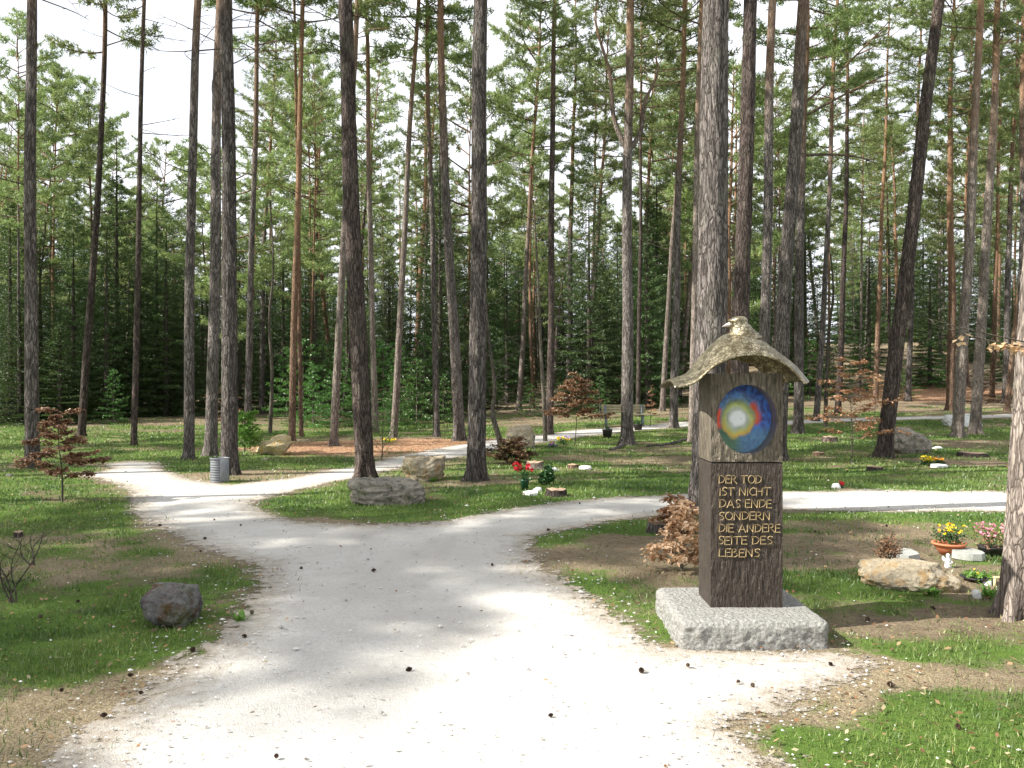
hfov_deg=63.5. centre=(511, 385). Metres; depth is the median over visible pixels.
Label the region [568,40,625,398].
pine tree
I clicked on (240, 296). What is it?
spruce tree
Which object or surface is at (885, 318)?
spruce tree
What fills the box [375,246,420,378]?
spruce tree
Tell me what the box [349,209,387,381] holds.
spruce tree
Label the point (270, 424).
young tree
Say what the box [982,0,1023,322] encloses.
pine tree
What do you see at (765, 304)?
pine tree
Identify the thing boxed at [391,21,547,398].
pine tree
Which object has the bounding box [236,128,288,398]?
pine tree
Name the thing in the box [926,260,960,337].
spruce tree
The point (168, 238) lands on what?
pine tree
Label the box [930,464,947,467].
stone slab
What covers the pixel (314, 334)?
spruce tree
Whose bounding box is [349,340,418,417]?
young spruce
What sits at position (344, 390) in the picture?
young spruce
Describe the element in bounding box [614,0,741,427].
pine tree
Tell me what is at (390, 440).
flower clump
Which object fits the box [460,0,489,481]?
pine tree
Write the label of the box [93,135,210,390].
pine tree
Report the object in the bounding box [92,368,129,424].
young spruce
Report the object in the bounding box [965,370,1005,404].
beech sapling
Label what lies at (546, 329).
spruce tree
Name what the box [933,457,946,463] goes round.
flower clump
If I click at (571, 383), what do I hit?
beech sapling
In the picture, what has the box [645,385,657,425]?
beech sapling
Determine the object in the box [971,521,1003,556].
flower pot
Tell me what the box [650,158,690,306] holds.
pine tree
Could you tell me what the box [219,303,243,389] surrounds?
spruce tree
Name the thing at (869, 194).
pine tree
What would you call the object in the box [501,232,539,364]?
spruce tree
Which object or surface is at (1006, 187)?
pine tree
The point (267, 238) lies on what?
pine tree
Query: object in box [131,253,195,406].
spruce tree
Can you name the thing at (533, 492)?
stone slab
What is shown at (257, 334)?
spruce tree
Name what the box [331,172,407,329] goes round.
pine tree
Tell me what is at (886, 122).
pine tree
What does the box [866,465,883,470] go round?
tree stump
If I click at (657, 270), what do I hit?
spruce tree
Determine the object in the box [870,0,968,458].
pine tree
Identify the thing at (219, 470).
waste bin
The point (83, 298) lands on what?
spruce tree
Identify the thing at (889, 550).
dry heather
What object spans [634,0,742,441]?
pine tree
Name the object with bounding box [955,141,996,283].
pine tree
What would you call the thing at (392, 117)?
pine tree
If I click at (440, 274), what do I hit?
spruce tree
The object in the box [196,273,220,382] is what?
spruce tree
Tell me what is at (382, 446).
green bush
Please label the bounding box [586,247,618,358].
spruce tree
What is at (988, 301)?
spruce tree
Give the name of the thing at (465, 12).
pine tree
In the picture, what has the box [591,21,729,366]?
pine tree
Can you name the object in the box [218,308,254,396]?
spruce tree
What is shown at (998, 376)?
spruce tree
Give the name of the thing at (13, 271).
spruce tree
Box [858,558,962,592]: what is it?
boulder
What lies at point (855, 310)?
spruce tree
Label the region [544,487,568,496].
tree stump
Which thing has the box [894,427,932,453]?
boulder
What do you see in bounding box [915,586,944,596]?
leafy plant
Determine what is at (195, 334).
spruce tree
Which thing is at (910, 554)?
stone slab
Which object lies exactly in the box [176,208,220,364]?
pine tree
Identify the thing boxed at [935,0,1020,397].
pine tree
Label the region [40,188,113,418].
spruce tree
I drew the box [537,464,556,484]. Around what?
potted shrub
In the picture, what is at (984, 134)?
pine tree
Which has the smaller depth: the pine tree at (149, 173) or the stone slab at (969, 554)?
the stone slab at (969, 554)
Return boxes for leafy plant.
[223,609,249,621]
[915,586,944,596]
[975,581,997,598]
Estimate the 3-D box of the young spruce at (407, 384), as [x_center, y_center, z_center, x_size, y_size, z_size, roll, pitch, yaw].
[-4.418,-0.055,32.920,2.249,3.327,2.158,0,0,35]
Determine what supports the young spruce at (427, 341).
on the ground at (850, 620)
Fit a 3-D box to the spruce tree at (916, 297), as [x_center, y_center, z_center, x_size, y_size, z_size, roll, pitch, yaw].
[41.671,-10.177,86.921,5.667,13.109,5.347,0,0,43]
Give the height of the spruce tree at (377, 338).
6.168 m
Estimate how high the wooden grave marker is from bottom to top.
0.144 m
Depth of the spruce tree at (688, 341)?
68.75 m
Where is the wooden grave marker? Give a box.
[993,576,999,594]
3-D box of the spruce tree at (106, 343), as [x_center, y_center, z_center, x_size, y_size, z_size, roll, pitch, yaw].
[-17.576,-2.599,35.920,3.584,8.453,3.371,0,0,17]
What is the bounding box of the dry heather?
[871,532,907,558]
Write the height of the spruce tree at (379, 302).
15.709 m
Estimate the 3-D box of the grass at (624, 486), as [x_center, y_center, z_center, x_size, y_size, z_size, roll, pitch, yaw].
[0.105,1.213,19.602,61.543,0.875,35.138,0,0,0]
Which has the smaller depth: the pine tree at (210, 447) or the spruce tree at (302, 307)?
the pine tree at (210, 447)
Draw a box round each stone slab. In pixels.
[523,490,537,495]
[889,548,919,559]
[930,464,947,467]
[951,548,984,560]
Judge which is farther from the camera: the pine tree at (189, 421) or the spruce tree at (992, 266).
the spruce tree at (992, 266)
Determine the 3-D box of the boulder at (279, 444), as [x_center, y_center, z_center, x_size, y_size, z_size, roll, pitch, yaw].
[-5.537,1.433,19.446,0.802,0.554,0.736,0,0,33]
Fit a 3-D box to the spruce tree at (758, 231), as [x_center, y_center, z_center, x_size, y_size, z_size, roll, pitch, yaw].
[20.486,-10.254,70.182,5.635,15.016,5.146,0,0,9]
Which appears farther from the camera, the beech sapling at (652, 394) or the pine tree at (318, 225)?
the pine tree at (318, 225)
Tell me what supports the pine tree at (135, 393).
on the ground at (850, 620)
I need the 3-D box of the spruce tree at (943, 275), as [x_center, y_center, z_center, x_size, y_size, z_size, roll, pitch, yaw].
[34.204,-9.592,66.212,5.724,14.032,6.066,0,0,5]
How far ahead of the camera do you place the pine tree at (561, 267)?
54.51 m
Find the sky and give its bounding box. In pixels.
[0,0,1020,350]
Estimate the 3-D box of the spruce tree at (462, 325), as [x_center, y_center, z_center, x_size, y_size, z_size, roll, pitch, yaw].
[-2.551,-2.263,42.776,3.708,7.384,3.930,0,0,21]
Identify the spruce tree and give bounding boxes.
[0,165,80,411]
[0,203,55,422]
[0,231,88,421]
[0,298,55,425]
[1,203,16,353]
[1,324,102,424]
[2,185,85,406]
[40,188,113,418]
[42,229,102,406]
[44,203,101,389]
[48,133,177,416]
[63,209,112,397]
[65,229,150,418]
[109,167,199,396]
[109,237,183,416]
[110,195,204,412]
[117,179,205,416]
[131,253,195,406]
[144,264,220,416]
[170,253,206,385]
[175,274,205,392]
[177,277,220,412]
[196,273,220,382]
[218,250,276,413]
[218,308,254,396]
[219,230,255,362]
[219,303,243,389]
[241,281,260,381]
[242,268,288,410]
[242,270,287,397]
[252,248,314,411]
[274,250,324,387]
[274,272,285,342]
[275,271,325,405]
[277,259,346,410]
[279,251,328,390]
[306,228,337,338]
[317,241,345,357]
[317,284,335,371]
[317,296,345,394]
[319,290,351,405]
[336,278,370,390]
[340,294,417,411]
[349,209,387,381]
[368,237,412,389]
[369,260,393,350]
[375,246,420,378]
[376,259,410,382]
[381,142,497,417]
[388,159,467,386]
[393,307,414,362]
[413,233,467,383]
[430,271,489,409]
[442,269,466,385]
[449,304,515,410]
[460,206,530,402]
[465,240,514,379]
[486,258,530,402]
[489,207,529,384]
[492,257,546,397]
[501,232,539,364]
[510,249,532,371]
[514,193,566,376]
[521,196,567,369]
[533,147,634,413]
[537,256,580,385]
[555,246,584,360]
[557,293,606,386]
[560,252,587,368]
[566,265,640,408]
[578,240,621,379]
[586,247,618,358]
[596,223,621,359]
[598,210,643,387]
[606,170,690,403]
[607,222,679,388]
[609,216,642,345]
[610,203,688,408]
[612,198,688,404]
[653,179,690,366]
[654,230,688,371]
[669,178,692,355]
[730,180,771,344]
[749,281,772,364]
[750,190,777,345]
[751,215,776,326]
[770,253,813,362]
[770,276,831,394]
[789,204,849,389]
[807,276,827,342]
[810,202,871,343]
[826,213,875,342]
[835,244,872,342]
[839,246,866,343]
[843,239,890,372]
[852,237,891,343]
[855,246,874,329]
[857,178,916,343]
[871,244,893,321]
[872,235,907,338]
[893,242,935,341]
[899,190,947,341]
[903,258,971,385]
[904,180,975,349]
[906,246,932,341]
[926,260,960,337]
[940,225,1010,362]
[945,228,975,338]
[945,237,975,339]
[969,198,1016,357]
[969,238,1011,337]
[984,260,1018,381]
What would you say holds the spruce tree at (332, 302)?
on the ground at (850, 620)
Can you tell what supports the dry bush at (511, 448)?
on the ground at (850, 620)
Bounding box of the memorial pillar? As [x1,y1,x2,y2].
[655,316,828,650]
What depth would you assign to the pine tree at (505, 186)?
64.41 m
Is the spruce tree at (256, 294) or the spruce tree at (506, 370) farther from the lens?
the spruce tree at (256, 294)
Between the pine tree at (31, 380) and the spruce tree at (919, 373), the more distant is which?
the spruce tree at (919, 373)
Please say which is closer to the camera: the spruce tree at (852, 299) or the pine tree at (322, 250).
the pine tree at (322, 250)
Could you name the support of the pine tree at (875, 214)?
on the ground at (850, 620)
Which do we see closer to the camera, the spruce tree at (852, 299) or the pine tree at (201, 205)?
the pine tree at (201, 205)
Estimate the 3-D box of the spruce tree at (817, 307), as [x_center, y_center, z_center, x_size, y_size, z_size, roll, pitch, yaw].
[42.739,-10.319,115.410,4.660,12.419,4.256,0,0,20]
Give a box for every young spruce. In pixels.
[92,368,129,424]
[262,338,331,424]
[266,346,310,417]
[296,339,351,419]
[296,364,330,426]
[312,349,352,426]
[340,371,382,426]
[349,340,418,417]
[378,345,427,423]
[379,380,409,428]
[383,358,448,426]
[388,333,464,420]
[424,374,452,423]
[516,383,541,417]
[587,375,612,418]
[789,337,842,399]
[812,337,854,395]
[843,330,881,389]
[899,358,920,397]
[912,339,945,388]
[933,348,946,387]
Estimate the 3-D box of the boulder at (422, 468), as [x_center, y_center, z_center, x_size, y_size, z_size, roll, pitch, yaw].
[-1.495,1.442,14.137,0.732,0.497,0.794,0,0,0]
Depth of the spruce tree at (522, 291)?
89.47 m
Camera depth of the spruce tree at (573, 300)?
112.62 m
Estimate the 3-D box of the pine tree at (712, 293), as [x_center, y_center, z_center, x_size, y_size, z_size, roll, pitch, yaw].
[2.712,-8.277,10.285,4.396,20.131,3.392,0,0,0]
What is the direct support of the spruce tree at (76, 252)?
on the ground at (850, 620)
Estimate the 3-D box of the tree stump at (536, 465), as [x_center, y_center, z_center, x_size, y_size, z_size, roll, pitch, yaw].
[0.468,1.526,15.722,0.404,0.183,0.380,0,0,39]
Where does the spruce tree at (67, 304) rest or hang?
on the ground at (850, 620)
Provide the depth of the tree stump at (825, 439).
23.29 m
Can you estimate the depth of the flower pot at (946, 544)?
7.83 m
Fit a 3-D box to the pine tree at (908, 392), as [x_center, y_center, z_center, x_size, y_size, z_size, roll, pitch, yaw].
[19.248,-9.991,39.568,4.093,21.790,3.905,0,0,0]
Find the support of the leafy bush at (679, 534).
on the ground at (850, 620)
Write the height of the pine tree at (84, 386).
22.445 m
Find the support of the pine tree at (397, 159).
on the ground at (850, 620)
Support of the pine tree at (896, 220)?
on the ground at (850, 620)
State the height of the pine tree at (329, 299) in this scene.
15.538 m
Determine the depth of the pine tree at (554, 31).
26.31 m
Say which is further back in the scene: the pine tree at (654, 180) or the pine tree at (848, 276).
the pine tree at (848, 276)
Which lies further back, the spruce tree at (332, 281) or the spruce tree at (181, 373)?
the spruce tree at (332, 281)
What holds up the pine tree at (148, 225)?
on the ground at (850, 620)
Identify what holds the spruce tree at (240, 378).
on the ground at (850, 620)
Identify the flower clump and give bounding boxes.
[377,438,397,442]
[544,442,560,447]
[555,435,569,444]
[919,455,935,464]
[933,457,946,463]
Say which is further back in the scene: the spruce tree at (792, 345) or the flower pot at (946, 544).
the spruce tree at (792, 345)
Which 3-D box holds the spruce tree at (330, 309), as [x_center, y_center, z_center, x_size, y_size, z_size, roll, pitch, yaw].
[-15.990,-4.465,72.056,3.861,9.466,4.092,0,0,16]
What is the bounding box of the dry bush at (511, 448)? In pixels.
[486,436,538,463]
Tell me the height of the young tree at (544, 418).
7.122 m
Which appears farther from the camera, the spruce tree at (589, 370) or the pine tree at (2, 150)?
the pine tree at (2, 150)
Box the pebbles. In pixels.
[0,446,1020,767]
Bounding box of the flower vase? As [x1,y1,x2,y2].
[512,461,538,489]
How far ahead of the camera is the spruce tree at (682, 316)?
61.24 m
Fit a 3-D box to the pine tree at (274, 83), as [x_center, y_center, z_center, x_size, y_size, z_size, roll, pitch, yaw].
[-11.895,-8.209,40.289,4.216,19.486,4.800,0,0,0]
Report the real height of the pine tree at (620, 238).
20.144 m
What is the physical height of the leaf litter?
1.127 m
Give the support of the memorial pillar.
on the ground at (850, 620)
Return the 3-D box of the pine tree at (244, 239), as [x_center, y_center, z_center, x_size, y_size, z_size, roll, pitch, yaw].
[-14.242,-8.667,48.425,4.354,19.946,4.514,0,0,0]
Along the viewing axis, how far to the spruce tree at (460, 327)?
59.77 m
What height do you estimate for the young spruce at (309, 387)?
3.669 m
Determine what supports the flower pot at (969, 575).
on the ground at (850, 620)
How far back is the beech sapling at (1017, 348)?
5.04 m
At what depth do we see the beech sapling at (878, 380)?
32.95 m
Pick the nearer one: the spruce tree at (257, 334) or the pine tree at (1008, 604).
the pine tree at (1008, 604)
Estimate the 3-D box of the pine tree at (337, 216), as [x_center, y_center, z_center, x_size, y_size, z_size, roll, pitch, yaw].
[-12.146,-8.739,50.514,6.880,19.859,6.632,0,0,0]
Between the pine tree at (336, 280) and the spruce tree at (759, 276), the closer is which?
the pine tree at (336, 280)
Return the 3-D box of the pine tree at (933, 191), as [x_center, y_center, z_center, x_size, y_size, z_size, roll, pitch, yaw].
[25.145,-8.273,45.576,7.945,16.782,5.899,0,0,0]
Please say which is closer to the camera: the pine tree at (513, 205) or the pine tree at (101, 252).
the pine tree at (513, 205)
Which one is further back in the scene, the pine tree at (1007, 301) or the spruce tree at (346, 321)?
the spruce tree at (346, 321)
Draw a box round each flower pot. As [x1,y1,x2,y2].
[602,426,612,437]
[633,419,643,429]
[925,522,977,555]
[951,565,994,582]
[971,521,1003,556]
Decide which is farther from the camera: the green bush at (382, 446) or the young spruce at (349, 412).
the young spruce at (349, 412)
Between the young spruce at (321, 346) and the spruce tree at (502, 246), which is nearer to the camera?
the young spruce at (321, 346)
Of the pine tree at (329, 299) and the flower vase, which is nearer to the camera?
the flower vase
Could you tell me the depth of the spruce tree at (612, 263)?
81.20 m
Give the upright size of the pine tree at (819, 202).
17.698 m
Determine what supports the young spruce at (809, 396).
on the ground at (850, 620)
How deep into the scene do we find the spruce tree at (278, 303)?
89.97 m
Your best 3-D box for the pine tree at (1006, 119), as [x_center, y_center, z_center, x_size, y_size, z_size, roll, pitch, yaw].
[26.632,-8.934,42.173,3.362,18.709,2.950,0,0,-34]
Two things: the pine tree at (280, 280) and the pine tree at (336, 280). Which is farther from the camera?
the pine tree at (280, 280)
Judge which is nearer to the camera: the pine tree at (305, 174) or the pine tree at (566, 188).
the pine tree at (305, 174)
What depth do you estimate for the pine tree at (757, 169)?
52.11 m
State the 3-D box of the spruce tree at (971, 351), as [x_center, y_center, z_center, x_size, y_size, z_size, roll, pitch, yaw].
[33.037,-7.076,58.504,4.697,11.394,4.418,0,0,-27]
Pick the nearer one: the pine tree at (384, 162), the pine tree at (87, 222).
the pine tree at (384, 162)
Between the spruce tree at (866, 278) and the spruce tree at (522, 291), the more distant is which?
the spruce tree at (866, 278)
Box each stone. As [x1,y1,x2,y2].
[533,487,541,491]
[579,465,591,469]
[831,483,840,488]
[971,589,981,598]
[982,581,991,585]
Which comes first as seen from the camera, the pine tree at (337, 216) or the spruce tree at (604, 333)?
the spruce tree at (604, 333)
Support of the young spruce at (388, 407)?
on the ground at (850, 620)
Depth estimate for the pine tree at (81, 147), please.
36.06 m
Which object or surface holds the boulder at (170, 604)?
on the ground at (850, 620)
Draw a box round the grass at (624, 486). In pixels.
[0,404,1023,767]
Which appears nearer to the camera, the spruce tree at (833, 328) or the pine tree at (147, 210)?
the pine tree at (147, 210)
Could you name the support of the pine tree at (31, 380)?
on the ground at (850, 620)
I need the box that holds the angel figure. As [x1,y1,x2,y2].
[942,553,952,568]
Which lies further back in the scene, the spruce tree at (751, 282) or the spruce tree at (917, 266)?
the spruce tree at (917, 266)
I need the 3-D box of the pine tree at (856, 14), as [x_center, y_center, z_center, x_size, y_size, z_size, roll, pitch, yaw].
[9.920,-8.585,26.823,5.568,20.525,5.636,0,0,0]
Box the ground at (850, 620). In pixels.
[0,342,1023,767]
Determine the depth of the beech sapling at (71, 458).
11.26 m
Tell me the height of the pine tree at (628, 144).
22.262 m
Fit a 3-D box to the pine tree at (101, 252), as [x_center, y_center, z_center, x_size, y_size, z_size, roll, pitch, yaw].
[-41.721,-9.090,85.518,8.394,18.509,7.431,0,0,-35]
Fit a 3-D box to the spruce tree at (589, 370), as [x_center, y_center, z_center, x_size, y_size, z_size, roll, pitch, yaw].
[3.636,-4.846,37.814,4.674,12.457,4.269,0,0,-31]
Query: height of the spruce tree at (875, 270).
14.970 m
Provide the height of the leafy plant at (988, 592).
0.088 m
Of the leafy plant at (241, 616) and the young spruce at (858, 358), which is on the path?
the leafy plant at (241, 616)
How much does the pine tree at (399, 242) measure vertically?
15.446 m
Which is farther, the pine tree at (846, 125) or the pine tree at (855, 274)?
the pine tree at (855, 274)
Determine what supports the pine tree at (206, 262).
on the ground at (850, 620)
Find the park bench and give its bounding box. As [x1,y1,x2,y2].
[600,405,652,426]
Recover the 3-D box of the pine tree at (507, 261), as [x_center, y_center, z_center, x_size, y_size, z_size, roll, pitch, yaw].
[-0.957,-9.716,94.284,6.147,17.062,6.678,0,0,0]
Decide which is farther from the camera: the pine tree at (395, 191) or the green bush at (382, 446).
the pine tree at (395, 191)
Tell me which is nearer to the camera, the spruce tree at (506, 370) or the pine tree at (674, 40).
the pine tree at (674, 40)
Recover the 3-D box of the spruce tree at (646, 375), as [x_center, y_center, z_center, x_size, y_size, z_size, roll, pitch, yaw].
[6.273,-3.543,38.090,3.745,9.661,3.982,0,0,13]
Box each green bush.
[238,409,264,452]
[371,409,399,459]
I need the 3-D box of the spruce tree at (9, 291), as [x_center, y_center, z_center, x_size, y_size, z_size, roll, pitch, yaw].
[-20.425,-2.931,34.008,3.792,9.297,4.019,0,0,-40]
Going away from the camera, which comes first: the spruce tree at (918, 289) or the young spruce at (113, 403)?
the young spruce at (113, 403)
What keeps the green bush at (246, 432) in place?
on the ground at (850, 620)
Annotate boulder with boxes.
[140,582,203,627]
[256,434,292,454]
[347,476,425,505]
[402,455,445,481]
[505,424,534,447]
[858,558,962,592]
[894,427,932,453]
[941,414,982,426]
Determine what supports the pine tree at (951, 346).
on the ground at (850, 620)
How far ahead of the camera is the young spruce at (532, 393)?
35.98 m
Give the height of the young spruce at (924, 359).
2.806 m
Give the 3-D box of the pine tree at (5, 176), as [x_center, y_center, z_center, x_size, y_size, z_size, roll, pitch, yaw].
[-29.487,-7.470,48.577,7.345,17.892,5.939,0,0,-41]
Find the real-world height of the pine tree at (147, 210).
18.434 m
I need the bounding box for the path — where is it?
[20,414,1011,767]
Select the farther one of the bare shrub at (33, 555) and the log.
the log
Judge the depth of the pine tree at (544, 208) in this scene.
59.69 m
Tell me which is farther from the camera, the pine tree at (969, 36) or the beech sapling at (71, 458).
the pine tree at (969, 36)
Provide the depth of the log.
18.71 m
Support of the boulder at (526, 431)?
on the ground at (850, 620)
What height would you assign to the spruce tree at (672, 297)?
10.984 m
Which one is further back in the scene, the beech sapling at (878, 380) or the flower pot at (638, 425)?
the beech sapling at (878, 380)
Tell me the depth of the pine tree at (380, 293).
59.08 m
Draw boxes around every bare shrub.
[0,516,73,602]
[10,525,47,564]
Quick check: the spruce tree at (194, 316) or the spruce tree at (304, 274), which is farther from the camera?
the spruce tree at (194, 316)
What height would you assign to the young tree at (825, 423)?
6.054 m
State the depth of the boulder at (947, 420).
28.35 m
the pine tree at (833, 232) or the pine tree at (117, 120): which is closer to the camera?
the pine tree at (117, 120)
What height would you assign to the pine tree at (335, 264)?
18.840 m
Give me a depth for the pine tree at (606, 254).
95.04 m
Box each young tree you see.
[242,200,301,432]
[448,288,531,454]
[508,197,569,440]
[804,253,861,426]
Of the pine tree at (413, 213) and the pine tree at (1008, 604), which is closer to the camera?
the pine tree at (1008, 604)
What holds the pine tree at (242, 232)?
on the ground at (850, 620)
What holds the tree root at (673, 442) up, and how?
on the ground at (850, 620)
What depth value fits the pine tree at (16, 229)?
55.68 m
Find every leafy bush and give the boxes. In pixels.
[640,499,698,571]
[647,493,698,531]
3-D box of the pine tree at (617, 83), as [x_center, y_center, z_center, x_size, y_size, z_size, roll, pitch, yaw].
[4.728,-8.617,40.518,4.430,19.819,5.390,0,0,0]
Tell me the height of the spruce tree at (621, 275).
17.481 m
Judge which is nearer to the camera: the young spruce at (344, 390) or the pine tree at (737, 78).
the young spruce at (344, 390)
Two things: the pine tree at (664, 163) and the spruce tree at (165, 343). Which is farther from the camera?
the pine tree at (664, 163)
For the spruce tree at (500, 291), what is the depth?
60.76 m
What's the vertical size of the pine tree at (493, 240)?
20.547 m
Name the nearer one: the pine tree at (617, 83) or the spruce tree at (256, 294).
the pine tree at (617, 83)
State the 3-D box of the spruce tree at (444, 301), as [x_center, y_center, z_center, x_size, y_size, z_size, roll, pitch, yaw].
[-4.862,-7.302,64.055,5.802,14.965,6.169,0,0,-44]
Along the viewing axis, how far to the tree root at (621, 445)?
21.33 m
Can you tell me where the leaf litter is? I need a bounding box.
[0,399,1023,767]
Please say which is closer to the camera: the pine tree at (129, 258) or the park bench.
the park bench
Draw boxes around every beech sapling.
[13,406,112,501]
[200,387,246,442]
[543,372,615,443]
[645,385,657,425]
[805,357,910,463]
[860,375,883,414]
[920,313,1023,355]
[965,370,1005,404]
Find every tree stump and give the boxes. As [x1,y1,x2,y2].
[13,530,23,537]
[526,461,544,469]
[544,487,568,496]
[567,463,578,468]
[645,520,673,534]
[811,451,824,455]
[820,435,837,442]
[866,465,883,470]
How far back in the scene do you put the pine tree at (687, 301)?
42.33 m
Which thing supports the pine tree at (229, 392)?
on the ground at (850, 620)
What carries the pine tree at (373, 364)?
on the ground at (850, 620)
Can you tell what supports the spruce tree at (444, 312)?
on the ground at (850, 620)
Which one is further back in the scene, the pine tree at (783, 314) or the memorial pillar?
the pine tree at (783, 314)
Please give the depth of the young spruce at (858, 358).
43.95 m
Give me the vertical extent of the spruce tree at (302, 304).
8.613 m
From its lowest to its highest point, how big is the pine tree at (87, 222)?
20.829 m
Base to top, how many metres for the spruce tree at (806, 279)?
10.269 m
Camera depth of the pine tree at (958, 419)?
24.63 m
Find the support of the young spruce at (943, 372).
on the ground at (850, 620)
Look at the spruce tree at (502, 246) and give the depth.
60.08 m
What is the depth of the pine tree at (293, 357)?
24.04 m
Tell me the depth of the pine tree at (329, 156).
43.71 m
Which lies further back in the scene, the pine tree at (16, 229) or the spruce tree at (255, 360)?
the pine tree at (16, 229)
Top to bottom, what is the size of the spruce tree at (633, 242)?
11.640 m
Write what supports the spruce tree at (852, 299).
on the ground at (850, 620)
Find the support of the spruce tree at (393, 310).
on the ground at (850, 620)
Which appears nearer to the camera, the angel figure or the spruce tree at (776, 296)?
the angel figure
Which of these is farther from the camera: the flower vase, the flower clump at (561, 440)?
the flower clump at (561, 440)
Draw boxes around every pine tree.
[0,0,88,468]
[0,6,76,366]
[0,61,119,405]
[0,66,114,372]
[0,105,72,393]
[0,129,21,273]
[0,172,21,391]
[19,179,48,286]
[41,0,164,436]
[41,74,130,408]
[70,213,121,326]
[71,128,150,339]
[75,207,120,268]
[85,206,143,352]
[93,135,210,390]
[96,198,170,359]
[105,0,190,445]
[112,184,153,297]
[122,203,170,329]
[130,225,208,359]
[133,202,184,308]
[135,0,281,460]
[150,125,301,374]
[158,0,290,456]
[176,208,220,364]
[195,235,240,314]
[201,0,332,437]
[212,0,274,474]
[233,20,308,413]
[235,72,301,340]
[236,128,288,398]
[237,192,263,337]
[237,204,289,358]
[241,0,339,436]
[248,0,385,440]
[253,43,359,414]
[259,36,346,361]
[259,82,365,387]
[265,244,290,323]
[275,214,312,316]
[279,122,341,379]
[280,75,342,391]
[293,217,331,322]
[294,0,392,477]
[300,0,408,445]
[303,186,335,315]
[310,0,408,431]
[319,42,406,390]
[326,51,406,411]
[326,240,344,335]
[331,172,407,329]
[344,156,386,346]
[352,0,467,437]
[364,151,396,384]
[373,204,413,325]
[374,0,494,436]
[383,153,419,378]
[390,143,435,342]
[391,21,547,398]
[391,201,428,362]
[392,12,459,407]
[400,69,464,411]
[401,0,469,440]
[450,164,490,370]
[450,178,467,273]
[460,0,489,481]
[462,200,508,268]
[469,0,599,410]
[487,107,569,382]
[487,122,546,373]
[488,194,521,328]
[490,228,523,323]
[495,31,570,408]
[507,0,587,434]
[508,176,567,388]
[533,256,586,389]
[535,0,614,407]
[554,168,615,295]
[564,6,652,406]
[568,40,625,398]
[576,0,700,445]
[577,0,698,416]
[585,207,620,340]
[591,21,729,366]
[609,202,636,306]
[611,214,637,292]
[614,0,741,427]
[632,150,672,223]
[633,79,738,369]
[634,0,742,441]
[635,63,695,336]
[638,0,735,411]
[646,56,827,372]
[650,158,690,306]
[667,70,736,399]
[687,0,728,516]
[691,63,774,369]
[730,0,920,433]
[732,0,756,372]
[737,71,826,341]
[750,67,825,328]
[753,132,805,346]
[758,0,775,372]
[773,105,847,334]
[774,0,808,460]
[774,0,894,420]
[776,145,841,250]
[781,37,885,395]
[781,101,821,360]
[808,0,892,413]
[810,185,864,339]
[822,198,866,330]
[828,126,907,346]
[832,62,894,382]
[832,114,937,307]
[834,204,875,343]
[850,79,917,348]
[855,0,921,400]
[865,117,919,388]
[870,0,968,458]
[872,0,970,401]
[877,173,930,324]
[879,0,1009,410]
[892,0,1023,437]
[897,84,1019,384]
[921,182,958,323]
[922,148,963,354]
[924,0,1009,344]
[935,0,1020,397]
[935,107,1019,368]
[946,0,1023,433]
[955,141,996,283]
[958,132,1007,345]
[973,188,1015,285]
[975,143,1019,312]
[977,0,1020,411]
[979,0,1020,403]
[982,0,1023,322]
[984,58,1019,331]
[987,248,1023,622]
[993,89,1019,296]
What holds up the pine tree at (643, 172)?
on the ground at (850, 620)
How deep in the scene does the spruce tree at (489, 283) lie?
50.22 m
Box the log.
[956,451,989,457]
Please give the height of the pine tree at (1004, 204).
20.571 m
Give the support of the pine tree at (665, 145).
on the ground at (850, 620)
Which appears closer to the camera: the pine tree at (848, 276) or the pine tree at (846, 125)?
the pine tree at (846, 125)
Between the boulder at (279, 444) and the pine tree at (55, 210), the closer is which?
the boulder at (279, 444)
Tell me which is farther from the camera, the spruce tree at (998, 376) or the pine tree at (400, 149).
the spruce tree at (998, 376)
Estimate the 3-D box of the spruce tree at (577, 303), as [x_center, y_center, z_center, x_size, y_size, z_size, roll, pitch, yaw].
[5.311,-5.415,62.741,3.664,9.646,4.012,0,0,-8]
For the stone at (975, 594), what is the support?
on the ground at (850, 620)
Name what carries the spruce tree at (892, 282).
on the ground at (850, 620)
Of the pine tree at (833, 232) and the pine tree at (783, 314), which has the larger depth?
the pine tree at (833, 232)
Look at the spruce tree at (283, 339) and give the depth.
42.45 m
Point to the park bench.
(605, 409)
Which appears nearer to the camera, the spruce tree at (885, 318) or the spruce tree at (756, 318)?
the spruce tree at (756, 318)
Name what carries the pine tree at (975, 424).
on the ground at (850, 620)
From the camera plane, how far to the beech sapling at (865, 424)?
16.70 m
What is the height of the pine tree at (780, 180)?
16.954 m
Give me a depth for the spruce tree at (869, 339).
53.40 m
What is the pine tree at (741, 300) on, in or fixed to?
on the ground at (850, 620)
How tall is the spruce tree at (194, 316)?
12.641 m
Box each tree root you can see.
[609,442,625,450]
[646,437,686,446]
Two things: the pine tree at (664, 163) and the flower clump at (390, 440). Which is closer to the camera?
the flower clump at (390, 440)
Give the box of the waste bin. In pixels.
[210,457,229,482]
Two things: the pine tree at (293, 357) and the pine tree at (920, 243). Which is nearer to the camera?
the pine tree at (293, 357)
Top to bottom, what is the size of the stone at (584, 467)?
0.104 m
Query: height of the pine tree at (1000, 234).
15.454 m
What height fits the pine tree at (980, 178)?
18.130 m

